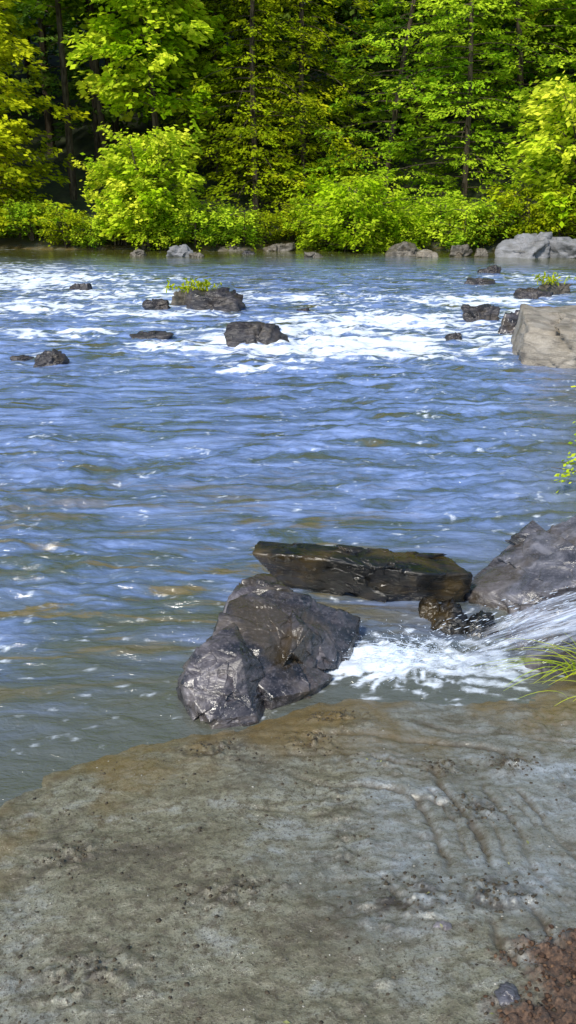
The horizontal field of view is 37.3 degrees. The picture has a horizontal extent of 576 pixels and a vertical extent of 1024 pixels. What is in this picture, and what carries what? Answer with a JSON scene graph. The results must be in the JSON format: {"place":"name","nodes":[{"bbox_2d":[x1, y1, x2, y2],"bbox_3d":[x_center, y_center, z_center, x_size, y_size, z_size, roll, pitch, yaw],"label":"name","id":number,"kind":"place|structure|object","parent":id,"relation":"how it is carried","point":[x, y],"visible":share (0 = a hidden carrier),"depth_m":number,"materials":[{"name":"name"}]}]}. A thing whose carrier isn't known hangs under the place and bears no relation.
{"place":"outdoors","nodes":[
{"label":"outdoors","id":0,"kind":"place"},
{"bbox_2d":[0,248,575,806],"bbox_3d":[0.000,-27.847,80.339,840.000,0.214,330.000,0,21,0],"label":"river water","id":1,"kind":"structure","parent":0,"point":[152,492],"depth_m":7.32,"materials":[{"name":"blue liquid"}]},
{"bbox_2d":[10,355,33,360],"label":"river rock","id":2,"kind":"object","parent":1,"relation":"in","point":[21,357],"visible":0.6,"depth_m":11.84,"materials":[{"name":"grey stone"}]},
{"bbox_2d":[33,348,69,367],"bbox_3d":[-3.207,-1.989,11.502,0.497,0.440,0.355,0,21,0],"label":"river rock","id":3,"kind":"object","parent":1,"relation":"in","point":[50,358],"visible":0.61,"depth_m":11.41,"materials":[{"name":"grey stone"}]},
{"bbox_2d":[69,283,92,290],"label":"river rock","id":4,"kind":"object","parent":1,"relation":"in","point":[82,286],"visible":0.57,"depth_m":20.07,"materials":[{"name":"grey stone"}]},
{"bbox_2d":[130,249,146,255],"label":"shore rock","id":5,"kind":"object","parent":1,"relation":"in","point":[138,252],"visible":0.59,"depth_m":31.14,"materials":[{"name":"grey stone"}]},
{"bbox_2d":[129,330,173,339],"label":"river rock","id":6,"kind":"object","parent":1,"relation":"in","point":[155,334],"visible":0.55,"depth_m":13.44,"materials":[{"name":"grey stone"}]},
{"bbox_2d":[142,299,169,309],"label":"river rock","id":7,"kind":"object","parent":1,"relation":"in","point":[156,304],"visible":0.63,"depth_m":16.95,"materials":[{"name":"grey stone"}]},
{"bbox_2d":[166,244,193,256],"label":"shore rock","id":8,"kind":"object","parent":1,"relation":"in","point":[183,250],"visible":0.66,"depth_m":30.73,"materials":[{"name":"grey stone"}]},
{"bbox_2d":[171,288,190,305],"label":"river rock","id":9,"kind":"object","parent":1,"relation":"in","point":[178,298],"visible":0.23,"depth_m":17.42,"materials":[{"name":"grey stone"}]},
{"bbox_2d":[189,252,203,256],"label":"shore rock","id":10,"kind":"object","parent":1,"relation":"in","point":[196,254],"visible":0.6,"depth_m":30.60,"materials":[{"name":"grey stone"}]},
{"bbox_2d":[184,287,245,311],"bbox_3d":[-1.389,-4.026,16.936,1.324,0.800,0.940,0,21,0],"label":"river rock","id":11,"kind":"object","parent":1,"relation":"in","point":[224,299],"visible":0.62,"depth_m":16.64,"materials":[{"name":"grey stone"}]},
{"bbox_2d":[165,277,221,292],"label":"grass plant","id":12,"kind":"object","parent":11,"relation":"on","point":[199,285],"visible":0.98,"depth_m":17.06,"materials":[{"name":"green plant"}]},
{"bbox_2d":[242,250,254,253],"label":"shore rock","id":13,"kind":"object","parent":1,"relation":"in","point":[248,252],"visible":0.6,"depth_m":32.05,"materials":[{"name":"grey stone"}]},
{"bbox_2d":[223,321,288,346],"bbox_3d":[-0.478,-2.562,13.132,1.003,0.708,0.578,0,21,0],"label":"river rock","id":14,"kind":"object","parent":1,"relation":"in","point":[236,333],"visible":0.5,"depth_m":12.95,"materials":[{"name":"grey stone"}]},
{"bbox_2d":[262,242,295,250],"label":"shore rock","id":15,"kind":"object","parent":1,"relation":"in","point":[283,247],"visible":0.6,"depth_m":33.61,"materials":[{"name":"grey stone"}]},
{"bbox_2d":[296,308,308,310],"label":"river rock","id":16,"kind":"object","parent":1,"relation":"in","point":[304,309],"visible":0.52,"depth_m":16.61,"materials":[{"name":"grey stone"}]},
{"bbox_2d":[304,252,323,256],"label":"shore rock","id":17,"kind":"object","parent":1,"relation":"in","point":[310,254],"visible":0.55,"depth_m":30.57,"materials":[{"name":"grey stone"}]},
{"bbox_2d":[252,541,472,602],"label":"tilted rock slab","id":18,"kind":"structure","parent":1,"relation":"in","point":[382,575],"depth_m":4.83,"materials":[{"name":"grey stone"}]},
{"bbox_2d":[385,241,419,255],"bbox_3d":[4.305,-9.478,31.305,1.638,0.912,0.844,0,21,0],"label":"shore rock","id":19,"kind":"object","parent":1,"relation":"in","point":[404,248],"visible":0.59,"depth_m":31.00,"materials":[{"name":"grey stone"}]},
{"bbox_2d":[416,249,438,256],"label":"shore rock","id":20,"kind":"object","parent":1,"relation":"in","point":[425,253],"visible":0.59,"depth_m":30.53,"materials":[{"name":"beige stone"}]},
{"bbox_2d":[333,620,545,690],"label":"splash droplets","id":21,"kind":"object","parent":1,"relation":"on","point":[416,658],"visible":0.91,"depth_m":4.23,"materials":[{"name":"white liquid"}]},
{"bbox_2d":[445,332,461,340],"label":"river rock","id":22,"kind":"object","parent":1,"relation":"in","point":[455,336],"visible":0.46,"depth_m":13.36,"materials":[{"name":"grey stone"}]},
{"bbox_2d":[418,596,499,637],"bbox_3d":[0.904,0.588,4.593,0.484,0.179,0.256,10,23,26],"label":"bank stone","id":23,"kind":"object","parent":1,"relation":"in","point":[433,611],"visible":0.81,"depth_m":4.53,"materials":[{"name":"stone"}]},
{"bbox_2d":[345,587,575,681],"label":"falling water","id":24,"kind":"structure","parent":1,"relation":"on","point":[557,620],"depth_m":4.27,"materials":[{"name":"white liquid"}]},
{"bbox_2d":[449,244,472,256],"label":"shore rock","id":25,"kind":"object","parent":1,"relation":"in","point":[460,250],"visible":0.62,"depth_m":30.84,"materials":[{"name":"grey stone"}]},
{"bbox_2d":[464,277,495,284],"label":"river rock","id":26,"kind":"object","parent":1,"relation":"in","point":[478,281],"visible":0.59,"depth_m":21.64,"materials":[{"name":"grey stone"}]},
{"bbox_2d":[461,303,500,321],"bbox_3d":[3.514,-3.528,15.606,0.750,0.561,0.535,0,21,0],"label":"river rock","id":27,"kind":"object","parent":1,"relation":"in","point":[487,311],"visible":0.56,"depth_m":15.42,"materials":[{"name":"grey stone"}]},
{"bbox_2d":[474,248,488,256],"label":"shore rock","id":28,"kind":"object","parent":1,"relation":"in","point":[481,252],"visible":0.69,"depth_m":30.78,"materials":[{"name":"beige stone"}]},
{"bbox_2d":[477,265,500,273],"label":"river rock","id":29,"kind":"object","parent":1,"relation":"in","point":[492,269],"visible":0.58,"depth_m":24.24,"materials":[{"name":"grey stone"}]},
{"bbox_2d":[498,310,518,333],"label":"river rock","id":30,"kind":"object","parent":1,"relation":"in","point":[508,323],"visible":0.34,"depth_m":13.90,"materials":[{"name":"grey stone"}]},
{"bbox_2d":[464,515,575,617],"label":"grey boulder","id":31,"kind":"object","parent":1,"relation":"in","point":[533,561],"visible":0.81,"depth_m":4.83,"materials":[{"name":"grey stone"}]},
{"bbox_2d":[513,287,553,298],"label":"river rock","id":32,"kind":"object","parent":1,"relation":"in","point":[528,293],"visible":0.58,"depth_m":18.63,"materials":[{"name":"grey stone"}]},
{"bbox_2d":[538,282,571,294],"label":"river rock","id":33,"kind":"object","parent":1,"relation":"in","point":[562,288],"visible":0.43,"depth_m":19.52,"materials":[{"name":"grey stone"}]},
{"bbox_2d":[532,272,575,285],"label":"grass tuft","id":34,"kind":"object","parent":33,"relation":"on","point":[554,279],"visible":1,"depth_m":19.37,"materials":[{"name":"green plant"}]},
{"bbox_2d":[0,1,575,1023],"bbox_3d":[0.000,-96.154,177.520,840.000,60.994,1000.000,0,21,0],"label":"ground","id":35,"kind":"structure","parent":0,"point":[400,739],"depth_m":2.80,"materials":[{"name":"grey stone"}]},
{"bbox_2d":[0,80,27,198],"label":"broadleaf tree","id":36,"kind":"object","parent":35,"relation":"on","point":[3,88],"visible":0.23,"depth_m":36.73,"materials":[{"name":"green plant"}]},
{"bbox_2d":[0,192,28,237],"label":"bank shrub","id":37,"kind":"object","parent":35,"relation":"on","point":[2,204],"visible":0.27,"depth_m":35.53,"materials":[{"name":"green plant"}]},
{"bbox_2d":[0,199,51,237],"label":"bank shrub","id":38,"kind":"object","parent":35,"relation":"on","point":[18,218],"visible":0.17,"depth_m":35.03,"materials":[{"name":"green plant"}]},
{"bbox_2d":[0,194,84,240],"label":"bank shrub","id":39,"kind":"object","parent":35,"relation":"on","point":[33,211],"visible":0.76,"depth_m":34.58,"materials":[{"name":"green plant"}]},
{"bbox_2d":[0,0,90,231],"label":"broadleaf tree","id":40,"kind":"object","parent":35,"relation":"on","point":[15,174],"visible":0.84,"depth_m":34.95,"materials":[{"name":"green plant"}]},
{"bbox_2d":[0,0,102,199],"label":"broadleaf tree","id":41,"kind":"object","parent":35,"relation":"on","point":[59,6],"visible":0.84,"depth_m":37.83,"materials":[{"name":"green plant"}]},
{"bbox_2d":[30,203,97,247],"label":"bank shrub","id":42,"kind":"object","parent":35,"relation":"on","point":[71,218],"visible":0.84,"depth_m":34.17,"materials":[{"name":"green plant"}]},
{"bbox_2d":[45,0,107,160],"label":"broadleaf tree","id":43,"kind":"object","parent":35,"relation":"on","point":[99,105],"visible":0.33,"depth_m":39.43,"materials":[{"name":"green plant"}]},
{"bbox_2d":[49,0,126,162],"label":"broadleaf tree","id":44,"kind":"object","parent":35,"relation":"on","point":[96,138],"visible":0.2,"depth_m":40.52,"materials":[{"name":"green plant"}]},
{"bbox_2d":[65,209,123,249],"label":"bank shrub","id":45,"kind":"object","parent":35,"relation":"on","point":[93,227],"visible":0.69,"depth_m":34.28,"materials":[{"name":"green plant"}]},
{"bbox_2d":[86,213,129,240],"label":"bank shrub","id":46,"kind":"object","parent":35,"relation":"on","point":[105,227],"visible":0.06,"depth_m":35.04,"materials":[{"name":"green plant"}]},
{"bbox_2d":[72,156,145,245],"bbox_3d":[-6.837,-12.715,34.629,3.453,3.582,3.379,18,27,39],"label":"riverside bush","id":47,"kind":"object","parent":35,"relation":"on","point":[99,199],"visible":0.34,"depth_m":33.94,"materials":[{"name":"green plant"}]},
{"bbox_2d":[80,116,205,249],"bbox_3d":[-5.551,-12.777,33.579,4.796,4.974,4.693,-8,22,-21],"label":"riverside bush","id":48,"kind":"object","parent":35,"relation":"on","point":[145,152],"visible":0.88,"depth_m":32.79,"materials":[{"name":"green plant"}]},
{"bbox_2d":[60,0,243,194],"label":"broadleaf tree","id":49,"kind":"object","parent":35,"relation":"on","point":[98,40],"visible":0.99,"depth_m":34.58,"materials":[{"name":"green plant"}]},
{"bbox_2d":[116,184,211,249],"bbox_3d":[-5.016,-11.588,33.953,3.908,2.928,3.681,18,27,39],"label":"riverside bush","id":50,"kind":"object","parent":35,"relation":"on","point":[156,230],"visible":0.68,"depth_m":33.33,"materials":[{"name":"green plant"}]},
{"bbox_2d":[139,214,193,248],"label":"bank shrub","id":51,"kind":"object","parent":35,"relation":"on","point":[160,233],"visible":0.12,"depth_m":33.98,"materials":[{"name":"green plant"}]},
{"bbox_2d":[163,193,242,250],"bbox_3d":[-3.413,-11.694,34.254,3.304,2.203,3.814,-2,21,-6],"label":"bank shrub","id":52,"kind":"object","parent":35,"relation":"on","point":[203,216],"visible":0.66,"depth_m":33.66,"materials":[{"name":"green plant"}]},
{"bbox_2d":[196,220,240,247],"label":"bank shrub","id":53,"kind":"object","parent":35,"relation":"on","point":[216,238],"visible":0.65,"depth_m":33.90,"materials":[{"name":"green plant"}]},
{"bbox_2d":[146,0,310,200],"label":"hemlock tree","id":54,"kind":"object","parent":35,"relation":"on","point":[216,169],"visible":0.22,"depth_m":39.38,"materials":[{"name":"green plant"}]},
{"bbox_2d":[196,199,270,248],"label":"bank shrub","id":55,"kind":"object","parent":35,"relation":"on","point":[244,233],"visible":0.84,"depth_m":33.99,"materials":[{"name":"green plant"}]},
{"bbox_2d":[217,245,250,250],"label":"shore rock","id":56,"kind":"object","parent":35,"relation":"on","point":[234,248],"visible":0.47,"depth_m":33.85,"materials":[{"name":"grey stone"}]},
{"bbox_2d":[167,0,340,232],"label":"hemlock tree","id":57,"kind":"object","parent":35,"relation":"on","point":[256,153],"visible":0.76,"depth_m":35.88,"materials":[{"name":"green plant"}]},
{"bbox_2d":[236,206,290,242],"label":"bank shrub","id":58,"kind":"object","parent":35,"relation":"on","point":[266,217],"visible":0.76,"depth_m":34.71,"materials":[{"name":"green plant"}]},
{"bbox_2d":[176,573,360,728],"bbox_3d":[-0.146,0.668,4.224,1.103,0.438,0.839,-18,27,-39],"label":"wet boulder","id":59,"kind":"object","parent":35,"relation":"on","point":[271,643],"visible":0.91,"depth_m":3.98,"materials":[{"name":"grey stone"}]},
{"bbox_2d":[0,0,575,164],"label":"background forest","id":60,"kind":"object","parent":35,"relation":"on","point":[344,13],"visible":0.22,"depth_m":42.22,"materials":[{"name":"green plant"}]},
{"bbox_2d":[0,708,575,1023],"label":"mud clods","id":61,"kind":"object","parent":35,"relation":"on","point":[158,920],"visible":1,"depth_m":2.66,"materials":[{"name":"brown soil"}]},
{"bbox_2d":[271,208,307,241],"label":"bank shrub","id":62,"kind":"object","parent":35,"relation":"on","point":[289,232],"visible":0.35,"depth_m":35.21,"materials":[{"name":"green plant"}]},
{"bbox_2d":[10,730,568,1016],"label":"pebbles","id":63,"kind":"object","parent":35,"relation":"on","point":[495,983],"visible":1,"depth_m":2.66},
{"bbox_2d":[201,0,383,236],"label":"hemlock tree","id":64,"kind":"object","parent":35,"relation":"on","point":[302,14],"visible":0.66,"depth_m":36.91,"materials":[{"name":"green plant"}]},
{"bbox_2d":[273,188,327,235],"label":"bank shrub","id":65,"kind":"object","parent":35,"relation":"on","point":[298,202],"visible":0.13,"depth_m":34.92,"materials":[{"name":"green plant"}]},
{"bbox_2d":[277,184,364,249],"bbox_3d":[1.440,-11.917,34.814,3.908,2.928,3.681,-18,27,-40],"label":"riverside bush","id":66,"kind":"object","parent":35,"relation":"on","point":[304,242],"visible":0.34,"depth_m":34.47,"materials":[{"name":"green plant"}]},
{"bbox_2d":[289,201,365,246],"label":"bank shrub","id":67,"kind":"object","parent":35,"relation":"on","point":[318,218],"visible":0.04,"depth_m":34.96,"materials":[{"name":"green plant"}]},
{"bbox_2d":[285,152,427,251],"bbox_3d":[2.665,-11.755,33.353,5.862,4.392,5.522,-4,21,-11],"label":"riverside bush","id":68,"kind":"object","parent":35,"relation":"on","point":[348,199],"visible":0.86,"depth_m":32.49,"materials":[{"name":"green plant"}]},
{"bbox_2d":[331,189,397,231],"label":"bank shrub","id":69,"kind":"object","parent":35,"relation":"on","point":[380,206],"visible":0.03,"depth_m":34.56,"materials":[{"name":"green plant"}]},
{"bbox_2d":[280,0,502,207],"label":"hemlock tree","id":70,"kind":"object","parent":35,"relation":"on","point":[382,43],"visible":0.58,"depth_m":36.48,"materials":[{"name":"green plant"}]},
{"bbox_2d":[361,200,446,252],"bbox_3d":[4.271,-10.965,33.457,3.155,2.509,3.350,-7,22,-18],"label":"riverside bush","id":71,"kind":"object","parent":35,"relation":"on","point":[408,230],"visible":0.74,"depth_m":33.01,"materials":[{"name":"green plant"}]},
{"bbox_2d":[283,758,528,1023],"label":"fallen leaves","id":72,"kind":"object","parent":35,"relation":"on","point":[286,1022],"visible":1,"depth_m":2.42,"materials":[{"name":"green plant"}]},
{"bbox_2d":[392,193,453,244],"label":"bank shrub","id":73,"kind":"object","parent":35,"relation":"on","point":[418,212],"visible":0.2,"depth_m":34.43,"materials":[{"name":"green plant"}]},
{"bbox_2d":[403,186,471,243],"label":"bank shrub","id":74,"kind":"object","parent":35,"relation":"on","point":[439,200],"visible":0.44,"depth_m":34.09,"materials":[{"name":"green plant"}]},
{"bbox_2d":[433,921,451,930],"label":"flat stone","id":75,"kind":"object","parent":35,"relation":"on","point":[446,925],"visible":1,"depth_m":2.42,"materials":[{"name":"grey stone"}]},
{"bbox_2d":[354,0,567,208],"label":"hemlock tree","id":76,"kind":"object","parent":35,"relation":"on","point":[467,161],"visible":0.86,"depth_m":34.96,"materials":[{"name":"green plant"}]},
{"bbox_2d":[425,189,526,249],"bbox_3d":[7.356,-11.257,33.198,3.690,2.461,4.260,7,22,17],"label":"bank shrub","id":77,"kind":"object","parent":35,"relation":"on","point":[460,236],"visible":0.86,"depth_m":32.42,"materials":[{"name":"green plant"}]},
{"bbox_2d":[445,202,515,246],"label":"bank shrub","id":78,"kind":"object","parent":35,"relation":"on","point":[492,233],"visible":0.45,"depth_m":32.79,"materials":[{"name":"green plant"}]},
{"bbox_2d":[413,0,575,180],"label":"hemlock tree","id":79,"kind":"object","parent":35,"relation":"on","point":[519,62],"visible":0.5,"depth_m":36.00,"materials":[{"name":"green plant"}]},
{"bbox_2d":[494,982,519,1006],"bbox_3d":[0.560,1.230,2.172,0.068,0.026,0.072,0,21,0],"label":"flat stone","id":80,"kind":"object","parent":35,"relation":"on","point":[505,993],"visible":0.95,"depth_m":2.16,"materials":[{"name":"grey stone"}]},
{"bbox_2d":[467,0,575,130],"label":"broadleaf tree","id":81,"kind":"object","parent":35,"relation":"on","point":[537,18],"visible":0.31,"depth_m":37.88,"materials":[{"name":"green plant"}]},
{"bbox_2d":[470,172,575,240],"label":"bank shrub","id":82,"kind":"object","parent":35,"relation":"on","point":[509,202],"visible":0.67,"depth_m":31.93,"materials":[{"name":"green plant"}]},
{"bbox_2d":[472,633,575,687],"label":"grass clump","id":83,"kind":"object","parent":35,"relation":"on","point":[553,661],"visible":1,"depth_m":3.99,"materials":[{"name":"green plant"}]},
{"bbox_2d":[481,924,575,1023],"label":"soil crumbs","id":84,"kind":"object","parent":35,"relation":"on","point":[548,996],"visible":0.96,"depth_m":2.21,"materials":[{"name":"brown soil"}]},
{"bbox_2d":[495,232,575,258],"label":"pale boulder","id":85,"kind":"object","parent":35,"relation":"on","point":[539,245],"visible":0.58,"depth_m":30.14,"materials":[{"name":"grey stone"}]},
{"bbox_2d":[505,624,575,675],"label":"rock","id":86,"kind":"object","parent":35,"relation":"on","point":[521,641],"visible":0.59,"depth_m":4.22,"materials":[{"name":"grey stone"}]},
{"bbox_2d":[506,71,575,235],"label":"riverside sapling","id":87,"kind":"object","parent":35,"relation":"on","point":[563,144],"visible":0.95,"depth_m":31.00,"materials":[{"name":"green plant"}]},
{"bbox_2d":[511,304,575,368],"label":"tan boulder","id":88,"kind":"object","parent":35,"relation":"on","point":[543,336],"visible":0.69,"depth_m":11.47,"materials":[{"name":"beige stone"}]},
{"bbox_2d":[517,596,575,648],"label":"waterfall","id":89,"kind":"structure","parent":35,"relation":"on","point":[552,627],"depth_m":4.40,"materials":[{"name":"white liquid"}]},
{"bbox_2d":[518,680,575,705],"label":"grass clump","id":90,"kind":"object","parent":35,"relation":"on","point":[557,691],"visible":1,"depth_m":3.77,"materials":[{"name":"green plant"}]},
{"bbox_2d":[529,204,575,238],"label":"bank shrub","id":91,"kind":"object","parent":35,"relation":"on","point":[565,232],"visible":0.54,"depth_m":31.44,"materials":[{"name":"green plant"}]},
{"bbox_2d":[533,0,575,185],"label":"hemlock tree","id":92,"kind":"object","parent":35,"relation":"on","point":[553,11],"visible":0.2,"depth_m":35.24,"materials":[{"name":"green plant"}]},
{"bbox_2d":[539,157,575,230],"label":"riverside bush","id":93,"kind":"object","parent":35,"relation":"on","point":[574,198],"visible":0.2,"depth_m":31.42,"materials":[{"name":"green plant"}]},
{"bbox_2d":[551,421,575,492],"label":"bank bush","id":94,"kind":"object","parent":35,"relation":"on","point":[567,471],"visible":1,"depth_m":6.54,"materials":[{"name":"green plant"}]}
]}

